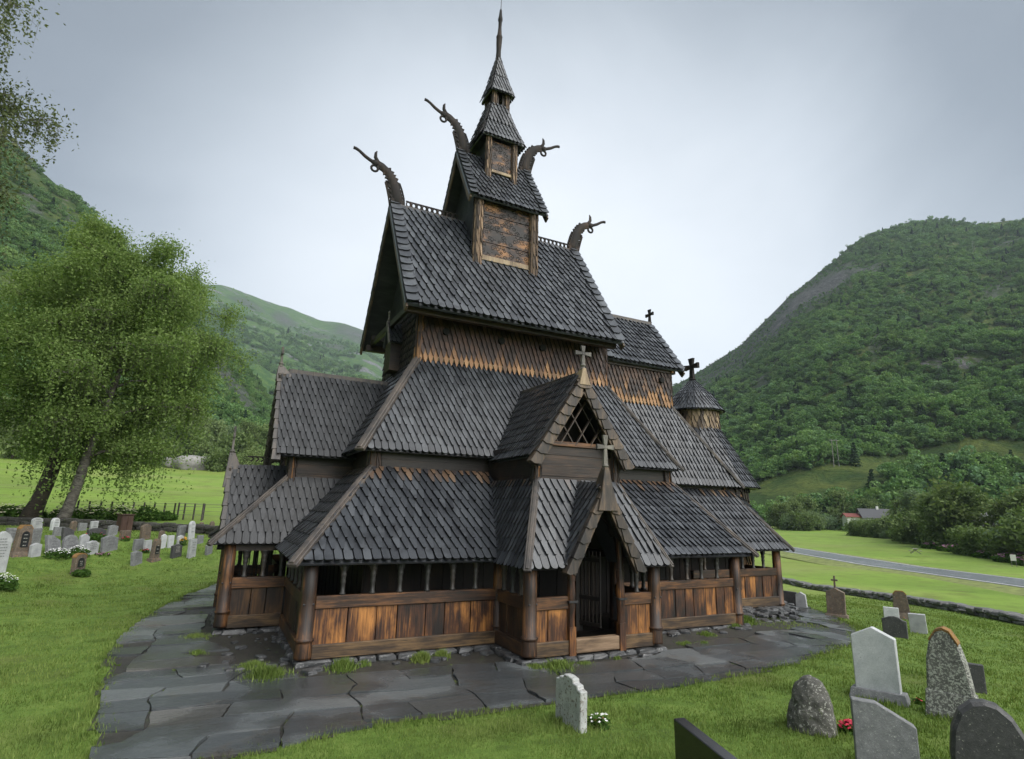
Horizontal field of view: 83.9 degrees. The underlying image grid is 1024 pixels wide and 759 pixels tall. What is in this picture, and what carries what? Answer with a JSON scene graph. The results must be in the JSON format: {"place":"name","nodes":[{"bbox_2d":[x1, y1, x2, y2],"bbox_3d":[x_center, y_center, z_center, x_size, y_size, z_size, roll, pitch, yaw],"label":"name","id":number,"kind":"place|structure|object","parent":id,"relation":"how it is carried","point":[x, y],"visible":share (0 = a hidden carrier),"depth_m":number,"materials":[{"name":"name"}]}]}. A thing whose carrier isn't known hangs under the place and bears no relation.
{"place":"outdoors","nodes":[
{"label":"outdoors","id":0,"kind":"place"},
{"bbox_2d":[0,134,268,415],"bbox_3d":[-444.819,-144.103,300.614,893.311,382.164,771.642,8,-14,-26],"label":"steep hillside","id":1,"kind":"structure","parent":0,"point":[35,177],"depth_m":428.97,"materials":[{"name":"green plant"}]},
{"bbox_2d":[0,141,278,464],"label":"steep slope wood","id":2,"kind":"object","parent":1,"relation":"on","point":[22,236],"visible":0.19,"depth_m":379.29,"materials":[{"name":"green plant"}]},
{"bbox_2d":[191,284,384,400],"bbox_3d":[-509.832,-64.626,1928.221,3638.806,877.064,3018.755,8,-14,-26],"label":"mountain","id":3,"kind":"structure","parent":0,"point":[285,318],"depth_m":2105.94,"materials":[{"name":"green plant"}]},
{"bbox_2d":[192,298,383,392],"bbox_3d":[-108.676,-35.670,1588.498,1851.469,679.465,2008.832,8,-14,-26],"label":"mountain wood","id":4,"kind":"object","parent":3,"relation":"on","point":[268,361],"visible":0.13,"depth_m":1628.11,"materials":[{"name":"green plant"}]},
{"bbox_2d":[87,583,855,758],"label":"path","id":5,"kind":"structure","parent":0,"point":[190,704],"depth_m":10.44,"materials":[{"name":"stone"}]},
{"bbox_2d":[197,601,820,675],"bbox_3d":[2.432,6.930,16.474,20.288,1.143,7.086,8,-14,-26],"label":"rubble","id":6,"kind":"object","parent":5,"relation":"on","point":[790,610],"visible":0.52,"depth_m":14.52,"materials":[{"name":"stone"}]},
{"bbox_2d":[0,451,1023,758],"bbox_3d":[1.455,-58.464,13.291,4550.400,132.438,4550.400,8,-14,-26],"label":"ground","id":7,"kind":"structure","parent":0,"point":[202,487],"depth_m":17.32,"materials":[{"name":"green plant"}]},
{"bbox_2d":[0,531,12,572],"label":"gravestone","id":8,"kind":"object","parent":7,"relation":"on","point":[6,539],"visible":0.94,"depth_m":20.96,"materials":[{"name":"stone"}]},
{"bbox_2d":[0,572,18,590],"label":"flowering plant","id":9,"kind":"object","parent":7,"relation":"on","point":[11,583],"visible":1,"depth_m":18.88,"materials":[{"name":"green plant"}]},
{"bbox_2d":[0,503,22,516],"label":"flowering plant","id":10,"kind":"object","parent":7,"relation":"on","point":[13,510],"visible":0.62,"depth_m":33.14,"materials":[{"name":"green plant"}]},
{"bbox_2d":[9,525,33,557],"bbox_3d":[-20.052,6.637,23.349,0.445,1.332,0.846,-5,-16,15],"label":"gravestone","id":11,"kind":"object","parent":7,"relation":"on","point":[22,542],"visible":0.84,"depth_m":23.24,"materials":[{"name":"brown stone"}]},
{"bbox_2d":[0,392,43,458],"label":"broadleaf tree","id":12,"kind":"object","parent":7,"relation":"on","point":[6,453],"visible":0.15,"depth_m":126.08,"materials":[{"name":"green plant"}]},
{"bbox_2d":[28,543,41,556],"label":"gravestone","id":13,"kind":"object","parent":7,"relation":"on","point":[35,549],"visible":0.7,"depth_m":23.47,"materials":[{"name":"stone"}]},
{"bbox_2d":[31,528,42,543],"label":"gravestone","id":14,"kind":"object","parent":7,"relation":"on","point":[36,535],"visible":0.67,"depth_m":25.05,"materials":[{"name":"grey stone"}]},
{"bbox_2d":[0,0,78,338],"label":"birch tree","id":15,"kind":"object","parent":7,"relation":"on","point":[12,110],"visible":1,"depth_m":24.42,"materials":[{"name":"green plant"}]},
{"bbox_2d":[45,535,60,555],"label":"gravestone","id":16,"kind":"object","parent":7,"relation":"on","point":[52,541],"visible":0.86,"depth_m":24.22,"materials":[{"name":"grey stone"}]},
{"bbox_2d":[41,548,72,559],"bbox_3d":[-19.138,7.330,24.023,1.058,0.487,1.051,8,-14,-26],"label":"flowering plant","id":17,"kind":"object","parent":7,"relation":"on","point":[58,554],"visible":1,"depth_m":23.94,"materials":[{"name":"green plant"}]},
{"bbox_2d":[47,505,85,518],"bbox_3d":[-27.392,8.308,35.083,2.049,1.242,1.988,8,-14,-26],"label":"flowering plant","id":18,"kind":"object","parent":7,"relation":"on","point":[55,514],"visible":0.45,"depth_m":34.85,"materials":[{"name":"green plant"}]},
{"bbox_2d":[61,535,77,552],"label":"gravestone","id":19,"kind":"object","parent":7,"relation":"on","point":[69,541],"visible":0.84,"depth_m":24.91,"materials":[{"name":"grey stone"}]},
{"bbox_2d":[70,553,86,574],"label":"gravestone","id":20,"kind":"object","parent":7,"relation":"on","point":[79,561],"visible":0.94,"depth_m":22.65,"materials":[{"name":"brown stone"}]},
{"bbox_2d":[67,545,90,556],"bbox_3d":[-18.798,7.465,24.723,0.938,0.567,0.905,-5,-14,24],"label":"flowering plant","id":21,"kind":"object","parent":7,"relation":"on","point":[75,550],"visible":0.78,"depth_m":24.65,"materials":[{"name":"white plant"}]},
{"bbox_2d":[71,569,90,576],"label":"shrub","id":22,"kind":"object","parent":7,"relation":"on","point":[82,573],"visible":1,"depth_m":22.44,"materials":[{"name":"green plant"}]},
{"bbox_2d":[84,540,99,554],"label":"gravestone","id":23,"kind":"object","parent":7,"relation":"on","point":[92,546],"visible":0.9,"depth_m":25.32,"materials":[{"name":"stone"}]},
{"bbox_2d":[80,504,112,519],"bbox_3d":[-26.477,8.565,36.216,2.053,1.225,2.106,8,-14,-26],"label":"flowering plant","id":24,"kind":"object","parent":7,"relation":"on","point":[95,514],"visible":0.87,"depth_m":35.92,"materials":[{"name":"green plant"}]},
{"bbox_2d":[0,516,218,534],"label":"stone wall","id":25,"kind":"structure","parent":7,"relation":"on","point":[156,526],"depth_m":31.40,"materials":[{"name":"grey stone"}]},
{"bbox_2d":[100,535,118,551],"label":"gravestone","id":26,"kind":"object","parent":7,"relation":"on","point":[109,543],"visible":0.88,"depth_m":26.11,"materials":[{"name":"grey stone"}]},
{"bbox_2d":[106,505,139,521],"bbox_3d":[-25.452,8.790,37.199,2.061,1.194,2.038,8,-14,-26],"label":"flowering plant","id":27,"kind":"object","parent":7,"relation":"on","point":[124,511],"visible":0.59,"depth_m":37.00,"materials":[{"name":"green plant"}]},
{"bbox_2d":[116,514,135,531],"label":"gravestone","id":28,"kind":"object","parent":7,"relation":"on","point":[124,521],"visible":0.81,"depth_m":30.80,"materials":[{"name":"brown stone"}]},
{"bbox_2d":[0,207,262,517],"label":"birch tree","id":29,"kind":"object","parent":7,"relation":"on","point":[92,264],"visible":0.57,"depth_m":34.05,"materials":[{"name":"green plant"}]},
{"bbox_2d":[5,264,265,522],"bbox_3d":[-22.447,4.583,34.332,12.584,23.563,11.826,8,-14,-26],"label":"birch tree","id":30,"kind":"object","parent":7,"relation":"on","point":[89,378],"visible":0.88,"depth_m":33.73,"materials":[{"name":"green plant"}]},
{"bbox_2d":[130,551,142,565],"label":"gravestone","id":31,"kind":"object","parent":7,"relation":"on","point":[135,558],"visible":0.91,"depth_m":25.21,"materials":[{"name":"grey stone"}]},
{"bbox_2d":[132,539,144,550],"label":"gravestone","id":32,"kind":"object","parent":7,"relation":"on","point":[138,544],"visible":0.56,"depth_m":26.93,"materials":[{"name":"grey stone"}]},
{"bbox_2d":[77,501,205,519],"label":"wire fence","id":33,"kind":"object","parent":7,"relation":"on","point":[175,506],"visible":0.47,"depth_m":40.27,"materials":[{"name":"grey metal"}]},
{"bbox_2d":[139,524,151,539],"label":"gravestone","id":34,"kind":"object","parent":7,"relation":"on","point":[145,531],"visible":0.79,"depth_m":28.70,"materials":[{"name":"brown stone"}]},
{"bbox_2d":[135,505,161,520],"bbox_3d":[-24.738,9.078,38.669,2.022,1.217,1.963,8,-14,-26],"label":"bush","id":35,"kind":"object","parent":7,"relation":"on","point":[150,514],"visible":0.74,"depth_m":38.34,"materials":[{"name":"green plant"}]},
{"bbox_2d":[146,539,161,562],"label":"gravestone","id":36,"kind":"object","parent":7,"relation":"on","point":[155,551],"visible":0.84,"depth_m":26.10,"materials":[{"name":"brown stone"}]},
{"bbox_2d":[152,511,178,520],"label":"bush","id":37,"kind":"object","parent":7,"relation":"on","point":[167,515],"visible":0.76,"depth_m":39.26,"materials":[{"name":"green plant"}]},
{"bbox_2d":[170,544,181,558],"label":"gravestone","id":38,"kind":"object","parent":7,"relation":"on","point":[176,551],"visible":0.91,"depth_m":26.96,"materials":[{"name":"stone"}]},
{"bbox_2d":[156,414,217,460],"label":"broadleaf tree","id":39,"kind":"object","parent":7,"relation":"on","point":[200,443],"visible":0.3,"depth_m":150.54,"materials":[{"name":"green plant"}]},
{"bbox_2d":[162,455,216,469],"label":"rock outcrop","id":40,"kind":"object","parent":7,"relation":"on","point":[191,464],"visible":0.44,"depth_m":143.48,"materials":[{"name":"grey stone"}]},
{"bbox_2d":[187,521,195,539],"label":"gravestone","id":41,"kind":"object","parent":7,"relation":"on","point":[191,530],"visible":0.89,"depth_m":29.93,"materials":[{"name":"white stone"}]},
{"bbox_2d":[186,539,197,558],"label":"gravestone","id":42,"kind":"object","parent":7,"relation":"on","point":[192,547],"visible":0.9,"depth_m":27.27,"materials":[{"name":"stone"}]},
{"bbox_2d":[190,413,216,455],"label":"birch tree","id":43,"kind":"object","parent":7,"relation":"on","point":[209,426],"visible":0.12,"depth_m":166.63,"materials":[{"name":"green plant"}]},
{"bbox_2d":[200,415,233,455],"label":"broadleaf tree","id":44,"kind":"object","parent":7,"relation":"on","point":[217,424],"visible":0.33,"depth_m":179.43,"materials":[{"name":"green plant"}]},
{"bbox_2d":[200,444,244,471],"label":"bushy tree","id":45,"kind":"object","parent":7,"relation":"on","point":[218,459],"visible":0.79,"depth_m":144.45,"materials":[{"name":"green plant"}]},
{"bbox_2d":[204,427,263,460],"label":"bushy tree","id":46,"kind":"object","parent":7,"relation":"on","point":[243,442],"visible":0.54,"depth_m":168.81,"materials":[{"name":"green plant"}]},
{"bbox_2d":[237,448,263,464],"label":"bushy tree","id":47,"kind":"object","parent":7,"relation":"on","point":[245,459],"visible":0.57,"depth_m":153.70,"materials":[{"name":"green plant"}]},
{"bbox_2d":[237,421,263,443],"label":"birch tree","id":48,"kind":"object","parent":7,"relation":"on","point":[245,425],"visible":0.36,"depth_m":194.69,"materials":[{"name":"green plant"}]},
{"bbox_2d":[252,420,268,449],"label":"broadleaf tree","id":49,"kind":"object","parent":7,"relation":"on","point":[263,431],"visible":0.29,"depth_m":199.28,"materials":[{"name":"green plant"}]},
{"bbox_2d":[206,0,794,668],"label":"stave church","id":50,"kind":"structure","parent":7,"relation":"on","point":[520,454],"depth_m":16.63,"materials":[{"name":"black wood"}]},
{"bbox_2d":[555,673,586,733],"bbox_3d":[0.932,5.127,9.007,0.130,0.840,0.760,7,-12,-24],"label":"gravestone","id":51,"kind":"object","parent":7,"relation":"on","point":[571,699],"visible":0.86,"depth_m":8.90,"materials":[{"name":"white stone"}]},
{"bbox_2d":[587,711,611,730],"bbox_3d":[1.358,5.330,8.894,0.383,0.257,0.393,8,-14,-26],"label":"flowering plant","id":52,"kind":"object","parent":7,"relation":"on","point":[604,721],"visible":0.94,"depth_m":8.86,"materials":[{"name":"green plant"}]},
{"bbox_2d":[674,718,736,758],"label":"gravestone","id":53,"kind":"object","parent":7,"relation":"on","point":[692,741],"visible":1,"depth_m":6.71,"materials":[{"name":"black stone"}]},
{"bbox_2d":[763,501,795,528],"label":"broadleaf tree","id":54,"kind":"object","parent":7,"relation":"on","point":[778,510],"visible":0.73,"depth_m":207.87,"materials":[{"name":"green plant"}]},
{"bbox_2d":[775,512,801,530],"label":"bushy tree","id":55,"kind":"object","parent":7,"relation":"on","point":[784,525],"visible":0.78,"depth_m":198.05,"materials":[{"name":"green plant"}]},
{"bbox_2d":[783,590,796,605],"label":"gravestone","id":56,"kind":"object","parent":7,"relation":"on","point":[789,596],"visible":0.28,"depth_m":23.11,"materials":[{"name":"stone"}]},
{"bbox_2d":[784,499,810,516],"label":"broadleaf tree","id":57,"kind":"object","parent":7,"relation":"on","point":[797,505],"visible":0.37,"depth_m":216.62,"materials":[{"name":"green plant"}]},
{"bbox_2d":[795,592,807,606],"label":"gravestone","id":58,"kind":"object","parent":7,"relation":"on","point":[800,599],"visible":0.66,"depth_m":22.52,"materials":[{"name":"stone"}]},
{"bbox_2d":[785,509,820,530],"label":"bushy tree","id":59,"kind":"object","parent":7,"relation":"on","point":[808,522],"visible":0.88,"depth_m":195.41,"materials":[{"name":"green plant"}]},
{"bbox_2d":[791,493,818,512],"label":"broadleaf tree","id":60,"kind":"object","parent":7,"relation":"on","point":[808,503],"visible":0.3,"depth_m":217.67,"materials":[{"name":"green plant"}]},
{"bbox_2d":[787,675,837,737],"bbox_3d":[4.702,5.178,8.980,0.718,0.963,0.543,-7,-16,34],"label":"gravestone","id":61,"kind":"object","parent":7,"relation":"on","point":[810,710],"visible":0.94,"depth_m":8.83,"materials":[{"name":"stone"}]},
{"bbox_2d":[801,509,829,530],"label":"bushy tree","id":62,"kind":"object","parent":7,"relation":"on","point":[822,519],"visible":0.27,"depth_m":198.77,"materials":[{"name":"green plant"}]},
{"bbox_2d":[822,514,837,529],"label":"bushy tree","id":63,"kind":"object","parent":7,"relation":"on","point":[832,520],"visible":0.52,"depth_m":203.50,"materials":[{"name":"green plant"}]},
{"bbox_2d":[825,576,848,618],"bbox_3d":[11.839,7.999,20.847,0.796,1.560,0.444,-6,-16,34],"label":"gravestone","id":64,"kind":"object","parent":7,"relation":"on","point":[835,602],"visible":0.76,"depth_m":20.72,"materials":[{"name":"brown stone"}]},
{"bbox_2d":[823,487,853,511],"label":"broadleaf tree","id":65,"kind":"object","parent":7,"relation":"on","point":[841,494],"visible":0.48,"depth_m":221.44,"materials":[{"name":"green plant"}]},
{"bbox_2d":[836,718,852,734],"bbox_3d":[5.242,5.415,8.880,0.334,0.235,0.349,8,-14,-26],"label":"flowering plant","id":66,"kind":"object","parent":7,"relation":"on","point":[848,721],"visible":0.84,"depth_m":8.86,"materials":[{"name":"red plant"}]},
{"bbox_2d":[840,513,861,525],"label":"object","id":67,"kind":"structure","parent":7,"relation":"on","point":[846,516],"depth_m":197.00,"materials":[{"name":"red"}]},
{"bbox_2d":[843,517,864,535],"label":"bushy tree","id":68,"kind":"object","parent":7,"relation":"on","point":[849,527],"visible":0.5,"depth_m":166.80,"materials":[{"name":"green plant"}]},
{"bbox_2d":[852,517,876,536],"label":"bushy tree","id":69,"kind":"object","parent":7,"relation":"on","point":[861,525],"visible":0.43,"depth_m":162.16,"materials":[{"name":"green plant"}]},
{"bbox_2d":[850,496,885,512],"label":"broadleaf tree","id":70,"kind":"object","parent":7,"relation":"on","point":[867,504],"visible":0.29,"depth_m":210.00,"materials":[{"name":"green plant"}]},
{"bbox_2d":[856,506,889,519],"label":"white house","id":71,"kind":"structure","parent":7,"relation":"on","point":[876,512],"depth_m":195.49,"materials":[{"name":"tile"}]},
{"bbox_2d":[849,626,910,707],"bbox_3d":[6.844,5.389,10.713,0.976,1.373,0.455,-10,-19,38],"label":"gravestone","id":72,"kind":"object","parent":7,"relation":"on","point":[876,663],"visible":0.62,"depth_m":10.63,"materials":[{"name":"white stone"}]},
{"bbox_2d":[871,511,891,536],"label":"bushy tree","id":73,"kind":"object","parent":7,"relation":"on","point":[879,520],"visible":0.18,"depth_m":153.45,"materials":[{"name":"green plant"}]},
{"bbox_2d":[850,696,919,758],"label":"gravestone","id":74,"kind":"object","parent":7,"relation":"on","point":[880,731],"visible":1,"depth_m":7.53,"materials":[{"name":"grey stone"}]},
{"bbox_2d":[757,551,1023,595],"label":"road verge","id":75,"kind":"structure","parent":7,"relation":"on","point":[989,586],"depth_m":62.30,"materials":[{"name":"beige plant"}]},
{"bbox_2d":[883,606,899,617],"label":"gravestone","id":76,"kind":"object","parent":7,"relation":"on","point":[890,611],"visible":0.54,"depth_m":20.02,"materials":[{"name":"white stone"}]},
{"bbox_2d":[881,616,908,638],"bbox_3d":[11.804,7.680,17.566,0.640,0.720,0.140,-9,-19,38],"label":"gravestone","id":77,"kind":"object","parent":7,"relation":"on","point":[893,626],"visible":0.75,"depth_m":17.52,"materials":[{"name":"stone"}]},
{"bbox_2d":[892,590,909,619],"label":"gravestone","id":78,"kind":"object","parent":7,"relation":"on","point":[900,601],"visible":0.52,"depth_m":20.95,"materials":[{"name":"brown stone"}]},
{"bbox_2d":[782,577,1023,625],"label":"stone wall","id":79,"kind":"structure","parent":7,"relation":"on","point":[1016,618],"depth_m":29.47,"materials":[{"name":"grey stone"}]},
{"bbox_2d":[882,505,926,544],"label":"bushy tree","id":80,"kind":"object","parent":7,"relation":"on","point":[906,518],"visible":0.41,"depth_m":129.80,"materials":[{"name":"green plant"}]},
{"bbox_2d":[893,488,920,514],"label":"birch tree","id":81,"kind":"object","parent":7,"relation":"on","point":[911,492],"visible":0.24,"depth_m":139.28,"materials":[{"name":"green plant"}]},
{"bbox_2d":[901,524,930,543],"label":"bushy tree","id":82,"kind":"object","parent":7,"relation":"on","point":[914,533],"visible":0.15,"depth_m":126.87,"materials":[{"name":"green plant"}]},
{"bbox_2d":[908,613,927,633],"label":"gravestone","id":83,"kind":"object","parent":7,"relation":"on","point":[917,623],"visible":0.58,"depth_m":18.24,"materials":[{"name":"stone"}]},
{"bbox_2d":[903,488,952,535],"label":"broadleaf tree","id":84,"kind":"object","parent":7,"relation":"on","point":[912,501],"visible":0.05,"depth_m":133.47,"materials":[{"name":"green plant"}]},
{"bbox_2d":[907,491,964,544],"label":"broadleaf tree","id":85,"kind":"object","parent":7,"relation":"on","point":[929,532],"visible":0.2,"depth_m":118.31,"materials":[{"name":"green plant"}]},
{"bbox_2d":[900,474,993,548],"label":"broadleaf tree","id":86,"kind":"object","parent":7,"relation":"on","point":[950,499],"visible":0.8,"depth_m":112.97,"materials":[{"name":"green plant"}]},
{"bbox_2d":[925,626,978,718],"bbox_3d":[7.499,5.084,9.780,0.778,1.572,0.358,-11,-18,44],"label":"gravestone","id":87,"kind":"object","parent":7,"relation":"on","point":[949,689],"visible":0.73,"depth_m":9.72,"materials":[{"name":"stone"}]},
{"bbox_2d":[943,522,977,554],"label":"bushy tree","id":88,"kind":"object","parent":7,"relation":"on","point":[954,539],"visible":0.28,"depth_m":100.27,"materials":[{"name":"green plant"}]},
{"bbox_2d":[954,523,990,555],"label":"bushy tree","id":89,"kind":"object","parent":7,"relation":"on","point":[972,532],"visible":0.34,"depth_m":96.73,"materials":[{"name":"green plant"}]},
{"bbox_2d":[968,662,986,694],"bbox_3d":[9.120,5.964,11.283,0.400,0.640,0.120,-6,-17,32],"label":"gravestone","id":90,"kind":"object","parent":7,"relation":"on","point":[978,675],"visible":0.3,"depth_m":11.20,"materials":[{"name":"stone"}]},
{"bbox_2d":[968,524,997,554],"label":"bushy tree","id":91,"kind":"object","parent":7,"relation":"on","point":[980,539],"visible":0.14,"depth_m":93.44,"materials":[{"name":"green plant"}]},
{"bbox_2d":[970,550,999,558],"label":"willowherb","id":92,"kind":"object","parent":7,"relation":"on","point":[982,554],"visible":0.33,"depth_m":92.26,"materials":[{"name":"green plant"}]},
{"bbox_2d":[949,698,1023,758],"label":"gravestone","id":93,"kind":"object","parent":7,"relation":"on","point":[980,728],"visible":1,"depth_m":7.09,"materials":[{"name":"stone"}]},
{"bbox_2d":[978,497,1021,528],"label":"broadleaf tree","id":94,"kind":"object","parent":7,"relation":"on","point":[993,519],"visible":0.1,"depth_m":107.52,"materials":[{"name":"green plant"}]},
{"bbox_2d":[979,524,1022,554],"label":"bushy tree","id":95,"kind":"object","parent":7,"relation":"on","point":[993,544],"visible":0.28,"depth_m":89.80,"materials":[{"name":"green plant"}]},
{"bbox_2d":[979,483,1023,528],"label":"broadleaf tree","id":96,"kind":"object","parent":7,"relation":"on","point":[1004,502],"visible":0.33,"depth_m":103.75,"materials":[{"name":"green plant"}]},
{"bbox_2d":[982,512,1023,553],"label":"bushy tree","id":97,"kind":"object","parent":7,"relation":"on","point":[997,530],"visible":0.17,"depth_m":89.94,"materials":[{"name":"green plant"}]},
{"bbox_2d":[985,497,1023,554],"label":"bushy tree","id":98,"kind":"object","parent":7,"relation":"on","point":[1018,512],"visible":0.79,"depth_m":86.96,"materials":[{"name":"green plant"}]},
{"bbox_2d":[989,552,1023,562],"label":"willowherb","id":99,"kind":"object","parent":7,"relation":"on","point":[1003,557],"visible":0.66,"depth_m":85.01,"materials":[{"name":"green plant"}]},
{"bbox_2d":[1000,519,1023,551],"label":"bushy tree","id":100,"kind":"object","parent":7,"relation":"on","point":[1019,537],"visible":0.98,"depth_m":81.50,"materials":[{"name":"green plant"}]},
{"bbox_2d":[0,0,1023,385],"label":"sky","id":101,"kind":"structure","parent":0,"point":[727,151],"materials":[{"name":"grey"}]},
{"bbox_2d":[673,220,1023,505],"bbox_3d":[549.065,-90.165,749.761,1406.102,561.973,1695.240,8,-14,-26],"label":"wooded hillside","id":102,"kind":"structure","parent":0,"point":[820,479],"depth_m":412.31,"materials":[{"name":"green plant"}]},
{"bbox_2d":[672,215,1023,530],"bbox_3d":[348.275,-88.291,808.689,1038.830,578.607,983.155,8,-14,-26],"label":"hillside wood","id":103,"kind":"object","parent":102,"relation":"on","point":[990,393],"visible":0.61,"depth_m":422.36,"materials":[{"name":"green plant"}]},
{"bbox_2d":[784,547,1023,587],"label":"road","id":104,"kind":"structure","parent":0,"point":[1003,580],"depth_m":68.53,"materials":[{"name":"grey asphalt"}]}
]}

